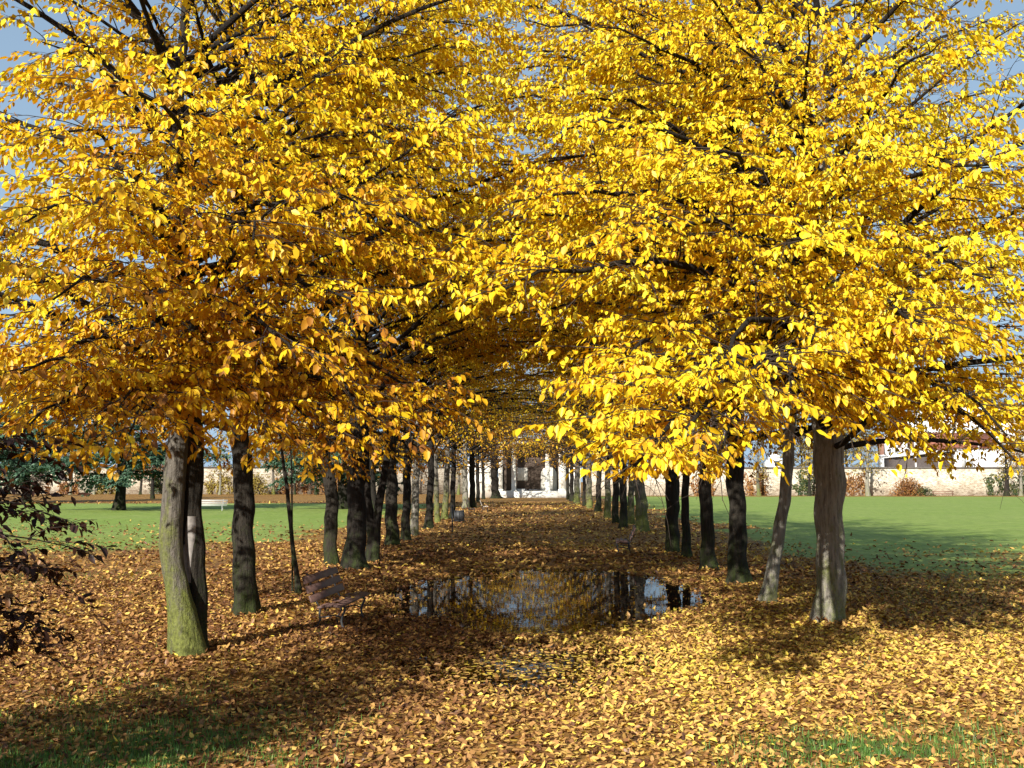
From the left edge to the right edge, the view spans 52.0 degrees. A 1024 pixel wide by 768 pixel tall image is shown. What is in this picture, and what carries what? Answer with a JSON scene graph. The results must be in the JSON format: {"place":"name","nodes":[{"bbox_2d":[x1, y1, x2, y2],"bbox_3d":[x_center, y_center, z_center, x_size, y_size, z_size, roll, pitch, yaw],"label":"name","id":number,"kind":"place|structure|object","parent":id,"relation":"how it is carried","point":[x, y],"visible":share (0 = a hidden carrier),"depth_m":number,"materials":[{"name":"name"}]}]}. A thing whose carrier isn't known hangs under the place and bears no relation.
{"place":"outdoors","nodes":[
{"label":"outdoors","id":0,"kind":"place"},
{"bbox_2d":[0,482,1023,767],"bbox_3d":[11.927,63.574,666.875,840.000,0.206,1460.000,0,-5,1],"label":"ground","id":1,"kind":"structure","parent":0,"point":[922,522],"depth_m":21.47,"materials":[{"name":"plant"}]},
{"bbox_2d":[0,383,79,502],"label":"cedar tree","id":2,"kind":"object","parent":1,"relation":"on","point":[11,466],"visible":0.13,"depth_m":115.37,"materials":[{"name":"green plant"}]},
{"bbox_2d":[0,429,121,671],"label":"beech sapling","id":3,"kind":"object","parent":1,"relation":"on","point":[27,570],"visible":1,"depth_m":8.04,"materials":[{"name":"plant"}]},
{"bbox_2d":[88,451,103,494],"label":"wall tree","id":4,"kind":"object","parent":1,"relation":"on","point":[94,492],"visible":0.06,"depth_m":182.33,"materials":[{"name":"brown plant"}]},
{"bbox_2d":[0,317,231,510],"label":"cedar tree","id":5,"kind":"object","parent":1,"relation":"on","point":[121,484],"visible":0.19,"depth_m":85.43,"materials":[{"name":"green plant"}]},
{"bbox_2d":[104,425,167,498],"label":"lawn tree","id":6,"kind":"object","parent":1,"relation":"on","point":[152,495],"visible":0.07,"depth_m":140.04,"materials":[{"name":"green plant"}]},
{"bbox_2d":[115,428,162,494],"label":"wall tree","id":7,"kind":"object","parent":1,"relation":"on","point":[140,489],"visible":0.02,"depth_m":181.25,"materials":[{"name":"orange plant"}]},
{"bbox_2d":[202,499,227,508],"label":"park bench","id":8,"kind":"object","parent":1,"relation":"on","point":[214,502],"visible":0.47,"depth_m":86.35,"materials":[{"name":"white paint"}]},
{"bbox_2d":[204,430,232,494],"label":"wall tree","id":9,"kind":"object","parent":1,"relation":"on","point":[220,474],"visible":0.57,"depth_m":180.01,"materials":[{"name":"orange plant"}]},
{"bbox_2d":[1,467,462,493],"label":"park wall","id":10,"kind":"structure","parent":1,"relation":"on","point":[134,489],"depth_m":185.81,"materials":[{"name":"white paint"}]},
{"bbox_2d":[44,475,81,493],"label":"ivy","id":11,"kind":"object","parent":10,"relation":"attached to","point":[74,487],"visible":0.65,"depth_m":186.00,"materials":[{"name":"orange plant"}]},
{"bbox_2d":[96,483,115,493],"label":"ivy","id":12,"kind":"object","parent":10,"relation":"attached to","point":[111,490],"visible":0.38,"depth_m":185.85,"materials":[{"name":"brown plant"}]},
{"bbox_2d":[148,474,162,493],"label":"ivy","id":13,"kind":"object","parent":10,"relation":"attached to","point":[158,483],"visible":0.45,"depth_m":185.75,"materials":[{"name":"green plant"}]},
{"bbox_2d":[204,473,232,493],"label":"ivy","id":14,"kind":"object","parent":10,"relation":"attached to","point":[214,484],"visible":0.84,"depth_m":185.59,"materials":[{"name":"yellow plant"}]},
{"bbox_2d":[275,477,312,493],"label":"ivy","id":15,"kind":"object","parent":10,"relation":"attached to","point":[303,489],"visible":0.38,"depth_m":185.30,"materials":[{"name":"orange plant"}]},
{"bbox_2d":[253,472,274,494],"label":"yellow bush","id":16,"kind":"object","parent":1,"relation":"on","point":[257,483],"visible":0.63,"depth_m":180.85,"materials":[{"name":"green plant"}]},
{"bbox_2d":[248,421,287,466],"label":"backdrop tree","id":17,"kind":"object","parent":1,"relation":"on","point":[259,450],"visible":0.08,"depth_m":209.22,"materials":[{"name":"grey plant"}]},
{"bbox_2d":[265,444,281,494],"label":"wall tree","id":18,"kind":"object","parent":1,"relation":"on","point":[273,481],"visible":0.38,"depth_m":181.74,"materials":[{"name":"orange plant"}]},
{"bbox_2d":[263,423,300,494],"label":"wall tree","id":19,"kind":"object","parent":1,"relation":"on","point":[294,484],"visible":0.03,"depth_m":180.53,"materials":[{"name":"orange plant"}]},
{"bbox_2d":[207,335,368,595],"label":"sapling","id":20,"kind":"object","parent":1,"relation":"on","point":[297,582],"visible":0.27,"depth_m":22.42,"materials":[{"name":"yellow plant"}]},
{"bbox_2d":[0,0,583,656],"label":"avenue tree","id":21,"kind":"object","parent":1,"relation":"on","point":[182,382],"visible":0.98,"depth_m":12.55,"materials":[{"name":"yellow plant"}]},
{"bbox_2d":[0,0,618,616],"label":"avenue tree","id":22,"kind":"object","parent":1,"relation":"on","point":[246,594],"visible":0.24,"depth_m":19.32,"materials":[{"name":"yellow plant"}]},
{"bbox_2d":[312,473,337,494],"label":"brown bush","id":23,"kind":"object","parent":1,"relation":"on","point":[322,488],"visible":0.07,"depth_m":180.44,"materials":[{"name":"orange plant"}]},
{"bbox_2d":[97,0,563,565],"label":"avenue tree","id":24,"kind":"object","parent":1,"relation":"on","point":[331,526],"visible":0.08,"depth_m":30.79,"materials":[{"name":"yellow plant"}]},
{"bbox_2d":[71,0,595,569],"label":"avenue tree","id":25,"kind":"object","parent":1,"relation":"on","point":[353,552],"visible":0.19,"depth_m":28.97,"materials":[{"name":"yellow plant"}]},
{"bbox_2d":[302,566,368,628],"bbox_3d":[-3.063,3.735,18.400,0.737,0.954,2.150,0,-5,5],"label":"park bench","id":26,"kind":"object","parent":1,"relation":"on","point":[334,589],"visible":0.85,"depth_m":18.19,"materials":[{"name":"brown paint"}]},
{"bbox_2d":[325,592,358,602],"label":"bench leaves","id":27,"kind":"object","parent":26,"relation":"on","point":[341,597],"visible":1,"depth_m":18.17,"materials":[{"name":"orange plant"}]},
{"bbox_2d":[109,0,583,562],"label":"avenue tree","id":28,"kind":"object","parent":1,"relation":"on","point":[373,536],"visible":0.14,"depth_m":31.64,"materials":[{"name":"yellow plant"}]},
{"bbox_2d":[252,322,443,508],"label":"cedar tree","id":29,"kind":"object","parent":1,"relation":"on","point":[342,487],"visible":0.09,"depth_m":90.14,"materials":[{"name":"green plant"}]},
{"bbox_2d":[289,350,442,508],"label":"lawn tree","id":30,"kind":"object","parent":1,"relation":"on","point":[373,483],"visible":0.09,"depth_m":84.74,"materials":[{"name":"plant"}]},
{"bbox_2d":[255,74,574,545],"bbox_3d":[-4.630,-2.848,41.604,13.050,18.558,12.462,1,-5,-15],"label":"avenue tree","id":31,"kind":"object","parent":1,"relation":"on","point":[392,537],"visible":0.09,"depth_m":39.37,"materials":[{"name":"yellow plant"}]},
{"bbox_2d":[256,175,574,540],"bbox_3d":[-4.538,-1.376,43.287,14.216,15.931,11.453,-3,-6,32],"label":"avenue tree","id":32,"kind":"object","parent":1,"relation":"on","point":[405,535],"visible":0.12,"depth_m":43.00,"materials":[{"name":"yellow plant"}]},
{"bbox_2d":[283,220,578,535],"bbox_3d":[-4.239,-1.050,46.839,14.800,15.931,11.405,0,-5,1],"label":"avenue tree","id":33,"kind":"object","parent":1,"relation":"on","point":[414,522],"visible":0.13,"depth_m":46.61,"materials":[{"name":"yellow plant"}]},
{"bbox_2d":[414,433,450,466],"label":"backdrop tree","id":34,"kind":"object","parent":1,"relation":"on","point":[440,464],"visible":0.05,"depth_m":198.13,"materials":[{"name":"grey plant"}]},
{"bbox_2d":[312,237,566,528],"bbox_3d":[-4.320,-0.431,53.610,14.216,15.931,11.453,-3,-6,32],"label":"avenue tree","id":35,"kind":"object","parent":1,"relation":"on","point":[428,522],"visible":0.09,"depth_m":53.37,"materials":[{"name":"yellow plant"}]},
{"bbox_2d":[333,298,554,522],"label":"avenue tree","id":36,"kind":"object","parent":1,"relation":"on","point":[437,518],"visible":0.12,"depth_m":61.30,"materials":[{"name":"yellow plant"}]},
{"bbox_2d":[450,449,461,494],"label":"wall tree","id":37,"kind":"object","parent":1,"relation":"on","point":[458,489],"visible":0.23,"depth_m":179.18,"materials":[{"name":"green plant"}]},
{"bbox_2d":[454,510,464,521],"bbox_3d":[-3.088,7.749,61.286,0.642,0.740,0.642,0,-5,1],"label":"litter bin","id":38,"kind":"object","parent":1,"relation":"on","point":[458,515],"visible":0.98,"depth_m":61.05,"materials":[{"name":"metal"}]},
{"bbox_2d":[379,294,554,518],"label":"avenue tree","id":39,"kind":"object","parent":1,"relation":"on","point":[445,508],"visible":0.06,"depth_m":66.55,"materials":[{"name":"yellow plant"}]},
{"bbox_2d":[413,368,539,507],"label":"avenue tree","id":40,"kind":"object","parent":1,"relation":"on","point":[465,498],"visible":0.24,"depth_m":93.87,"materials":[{"name":"yellow plant"}]},
{"bbox_2d":[467,462,491,497],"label":"wing wall","id":41,"kind":"structure","parent":1,"relation":"on","point":[488,492],"depth_m":150.43,"materials":[{"name":"white paint"}]},
{"bbox_2d":[420,376,540,507],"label":"avenue tree","id":42,"kind":"object","parent":1,"relation":"on","point":[472,471],"visible":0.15,"depth_m":95.32,"materials":[{"name":"yellow plant"}]},
{"bbox_2d":[412,333,566,517],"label":"avenue tree","id":43,"kind":"object","parent":1,"relation":"on","point":[453,479],"visible":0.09,"depth_m":68.11,"materials":[{"name":"yellow plant"}]},
{"bbox_2d":[456,400,536,501],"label":"avenue tree","id":44,"kind":"object","parent":1,"relation":"on","point":[478,459],"visible":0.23,"depth_m":119.28,"materials":[{"name":"yellow plant"}]},
{"bbox_2d":[458,411,535,498],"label":"avenue tree","id":45,"kind":"object","parent":1,"relation":"on","point":[482,472],"visible":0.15,"depth_m":137.84,"materials":[{"name":"yellow plant"}]},
{"bbox_2d":[458,429,543,497],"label":"avenue tree","id":46,"kind":"object","parent":1,"relation":"on","point":[493,472],"visible":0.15,"depth_m":144.01,"materials":[{"name":"yellow plant"}]},
{"bbox_2d":[0,500,1023,767],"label":"fallen leaves","id":47,"kind":"object","parent":1,"relation":"on","point":[766,650],"visible":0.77,"depth_m":14.66,"materials":[{"name":"orange plant"}]},
{"bbox_2d":[0,571,1023,767],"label":"grass","id":48,"kind":"structure","parent":1,"relation":"on","point":[163,762],"depth_m":10.05,"materials":[{"name":"green plant"}]},
{"bbox_2d":[498,438,565,497],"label":"portico","id":49,"kind":"structure","parent":1,"relation":"on","point":[528,473],"depth_m":152.25,"materials":[{"name":"white paint"}]},
{"bbox_2d":[512,428,595,499],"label":"avenue tree","id":50,"kind":"object","parent":1,"relation":"on","point":[567,485],"visible":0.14,"depth_m":134.84,"materials":[{"name":"yellow plant"}]},
{"bbox_2d":[518,388,592,500],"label":"avenue tree","id":51,"kind":"object","parent":1,"relation":"on","point":[571,483],"visible":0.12,"depth_m":124.04,"materials":[{"name":"yellow plant"}]},
{"bbox_2d":[499,320,612,517],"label":"avenue tree","id":52,"kind":"object","parent":1,"relation":"on","point":[607,509],"visible":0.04,"depth_m":67.99,"materials":[{"name":"yellow plant"}]},
{"bbox_2d":[513,394,603,503],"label":"avenue tree","id":53,"kind":"object","parent":1,"relation":"on","point":[576,465],"visible":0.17,"depth_m":112.64,"materials":[{"name":"yellow plant"}]},
{"bbox_2d":[507,363,627,511],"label":"avenue tree","id":54,"kind":"object","parent":1,"relation":"on","point":[598,507],"visible":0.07,"depth_m":83.68,"materials":[{"name":"yellow plant"}]},
{"bbox_2d":[515,391,619,505],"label":"avenue tree","id":55,"kind":"object","parent":1,"relation":"on","point":[584,488],"visible":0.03,"depth_m":101.56,"materials":[{"name":"yellow plant"}]},
{"bbox_2d":[513,387,627,507],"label":"avenue tree","id":56,"kind":"object","parent":1,"relation":"on","point":[589,503],"visible":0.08,"depth_m":93.83,"materials":[{"name":"yellow plant"}]},
{"bbox_2d":[569,468,580,497],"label":"wing wall","id":57,"kind":"structure","parent":1,"relation":"on","point":[579,481],"depth_m":150.23,"materials":[{"name":"white paint"}]},
{"bbox_2d":[486,315,726,531],"bbox_3d":[5.960,-0.676,50.930,14.902,15.931,11.313,0,-5,1],"label":"avenue tree","id":58,"kind":"object","parent":1,"relation":"on","point":[641,519],"visible":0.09,"depth_m":49.76,"materials":[{"name":"yellow plant"}]},
{"bbox_2d":[493,317,727,522],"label":"avenue tree","id":59,"kind":"object","parent":1,"relation":"on","point":[615,508],"visible":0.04,"depth_m":60.12,"materials":[{"name":"yellow plant"}]},
{"bbox_2d":[487,324,747,527],"bbox_3d":[5.632,-0.324,54.773,14.977,15.931,11.245,0,-5,1],"label":"avenue tree","id":60,"kind":"object","parent":1,"relation":"on","point":[623,520],"visible":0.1,"depth_m":53.85,"materials":[{"name":"yellow plant"}]},
{"bbox_2d":[506,358,745,523],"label":"avenue tree","id":61,"kind":"object","parent":1,"relation":"on","point":[631,515],"visible":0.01,"depth_m":59.51,"materials":[{"name":"yellow plant"}]},
{"bbox_2d":[616,525,636,553],"bbox_3d":[3.916,5.363,36.186,0.737,0.954,2.150,0,-5,5],"label":"park bench","id":62,"kind":"object","parent":1,"relation":"on","point":[625,541],"visible":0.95,"depth_m":35.48,"materials":[{"name":"brown paint"}]},
{"bbox_2d":[479,28,810,552],"bbox_3d":[5.207,-3.378,35.819,13.558,18.558,12.769,0,-5,1],"label":"avenue tree","id":63,"kind":"object","parent":1,"relation":"on","point":[672,489],"visible":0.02,"depth_m":35.87,"materials":[{"name":"plant"}]},
{"bbox_2d":[486,8,897,557],"bbox_3d":[5.670,-3.256,34.079,13.991,17.997,15.223,0,-5,1],"label":"avenue tree","id":64,"kind":"object","parent":1,"relation":"on","point":[686,550],"visible":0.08,"depth_m":33.38,"materials":[{"name":"plant"}]},
{"bbox_2d":[457,0,957,569],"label":"avenue tree","id":65,"kind":"object","parent":1,"relation":"on","point":[707,538],"visible":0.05,"depth_m":29.17,"materials":[{"name":"plant"}]},
{"bbox_2d":[395,0,1023,623],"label":"avenue tree","id":66,"kind":"object","parent":1,"relation":"on","point":[819,318],"visible":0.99,"depth_m":13.97,"materials":[{"name":"yellow plant"}]},
{"bbox_2d":[696,424,758,466],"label":"backdrop tree","id":67,"kind":"object","parent":1,"relation":"on","point":[725,458],"visible":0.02,"depth_m":193.95,"materials":[{"name":"grey plant"}]},
{"bbox_2d":[457,0,1023,583],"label":"avenue tree","id":68,"kind":"object","parent":1,"relation":"on","point":[737,566],"visible":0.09,"depth_m":24.99,"materials":[{"name":"yellow plant"}]},
{"bbox_2d":[458,0,1023,602],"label":"avenue tree","id":69,"kind":"object","parent":1,"relation":"on","point":[768,592],"visible":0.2,"depth_m":21.32,"materials":[{"name":"yellow plant"}]},
{"bbox_2d":[748,445,767,495],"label":"wall tree","id":70,"kind":"object","parent":1,"relation":"on","point":[758,493],"visible":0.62,"depth_m":166.57,"materials":[{"name":"grey plant"}]},
{"bbox_2d":[767,416,812,466],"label":"backdrop tree","id":71,"kind":"object","parent":1,"relation":"on","point":[801,453],"visible":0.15,"depth_m":190.46,"materials":[{"name":"grey plant"}]},
{"bbox_2d":[800,445,813,495],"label":"wall tree","id":72,"kind":"object","parent":1,"relation":"on","point":[809,477],"visible":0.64,"depth_m":166.43,"materials":[{"name":"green plant"}]},
{"bbox_2d":[591,467,1023,495],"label":"park wall","id":73,"kind":"structure","parent":1,"relation":"on","point":[968,481],"depth_m":169.93,"materials":[{"name":"white paint"}]},
{"bbox_2d":[690,473,715,495],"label":"ivy","id":74,"kind":"object","parent":73,"relation":"attached to","point":[712,489],"visible":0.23,"depth_m":170.15,"materials":[{"name":"orange plant"}]},
{"bbox_2d":[744,471,768,495],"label":"ivy","id":75,"kind":"object","parent":73,"relation":"attached to","point":[752,490],"visible":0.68,"depth_m":170.01,"materials":[{"name":"orange plant"}]},
{"bbox_2d":[792,468,815,495],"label":"ivy","id":76,"kind":"object","parent":73,"relation":"attached to","point":[804,484],"visible":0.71,"depth_m":169.89,"materials":[{"name":"green plant"}]},
{"bbox_2d":[846,469,865,495],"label":"ivy","id":77,"kind":"object","parent":73,"relation":"attached to","point":[853,482],"visible":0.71,"depth_m":169.75,"materials":[{"name":"orange plant"}]},
{"bbox_2d":[983,471,1023,495],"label":"ivy","id":78,"kind":"object","parent":73,"relation":"attached to","point":[1013,491],"visible":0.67,"depth_m":169.33,"materials":[{"name":"green plant"}]},
{"bbox_2d":[810,427,879,466],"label":"backdrop tree","id":79,"kind":"object","parent":1,"relation":"on","point":[846,456],"visible":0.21,"depth_m":187.88,"materials":[{"name":"grey plant"}]},
{"bbox_2d":[845,429,883,495],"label":"wall tree","id":80,"kind":"object","parent":1,"relation":"on","point":[867,477],"visible":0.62,"depth_m":165.25,"materials":[{"name":"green plant"}]},
{"bbox_2d":[889,477,923,495],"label":"rusty bush","id":81,"kind":"object","parent":1,"relation":"on","point":[912,485],"visible":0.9,"depth_m":166.85,"materials":[{"name":"orange plant"}]},
{"bbox_2d":[882,450,954,466],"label":"lean to shed","id":82,"kind":"object","parent":1,"relation":"on","point":[894,460],"visible":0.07,"depth_m":184.90,"materials":[{"name":"white paint"}]},
{"bbox_2d":[911,486,935,495],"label":"bush","id":83,"kind":"object","parent":1,"relation":"on","point":[924,490],"visible":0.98,"depth_m":166.22,"materials":[{"name":"green plant"}]},
{"bbox_2d":[932,491,953,495],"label":"bench","id":84,"kind":"object","parent":1,"relation":"on","point":[952,493],"visible":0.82,"depth_m":165.91,"materials":[{"name":"wood"}]},
{"bbox_2d":[994,450,1014,495],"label":"wall tree","id":85,"kind":"object","parent":1,"relation":"on","point":[1007,480],"visible":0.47,"depth_m":164.77,"materials":[{"name":"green plant"}]},
{"bbox_2d":[998,430,1023,495],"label":"wall tree","id":86,"kind":"object","parent":1,"relation":"on","point":[1020,484],"visible":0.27,"depth_m":165.68,"materials":[{"name":"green plant"}]},
{"bbox_2d":[999,404,1023,466],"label":"backdrop tree","id":87,"kind":"object","parent":1,"relation":"on","point":[1015,451],"visible":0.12,"depth_m":198.92,"materials":[{"name":"grey plant"}]},
{"bbox_2d":[0,0,1023,481],"label":"sky","id":88,"kind":"structure","parent":0,"point":[12,38],"materials":[{"name":"blue"}]},
{"bbox_2d":[762,453,781,466],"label":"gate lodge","id":89,"kind":"structure","parent":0,"point":[774,458],"depth_m":198.71,"materials":[{"name":"white paint"}]},
{"bbox_2d":[877,434,921,466],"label":"house","id":90,"kind":"structure","parent":0,"point":[884,449],"depth_m":195.16,"materials":[{"name":"paint"}]},
{"bbox_2d":[917,433,992,452],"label":"tiled house","id":91,"kind":"structure","parent":0,"point":[985,435],"depth_m":205.43,"materials":[{"name":"red tile"}]},
{"bbox_2d":[904,404,1023,466],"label":"gabled house","id":92,"kind":"structure","parent":0,"point":[970,428],"depth_m":214.79,"materials":[{"name":"white paint"}]},
{"bbox_2d":[953,448,997,466],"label":"garage block","id":93,"kind":"structure","parent":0,"point":[991,458],"depth_m":184.14,"materials":[{"name":"white paint"}]},
{"bbox_2d":[961,451,972,466],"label":"door","id":94,"kind":"structure","parent":93,"relation":"in","point":[963,463],"depth_m":184.16,"materials":[{"name":"white paint"}]}
]}

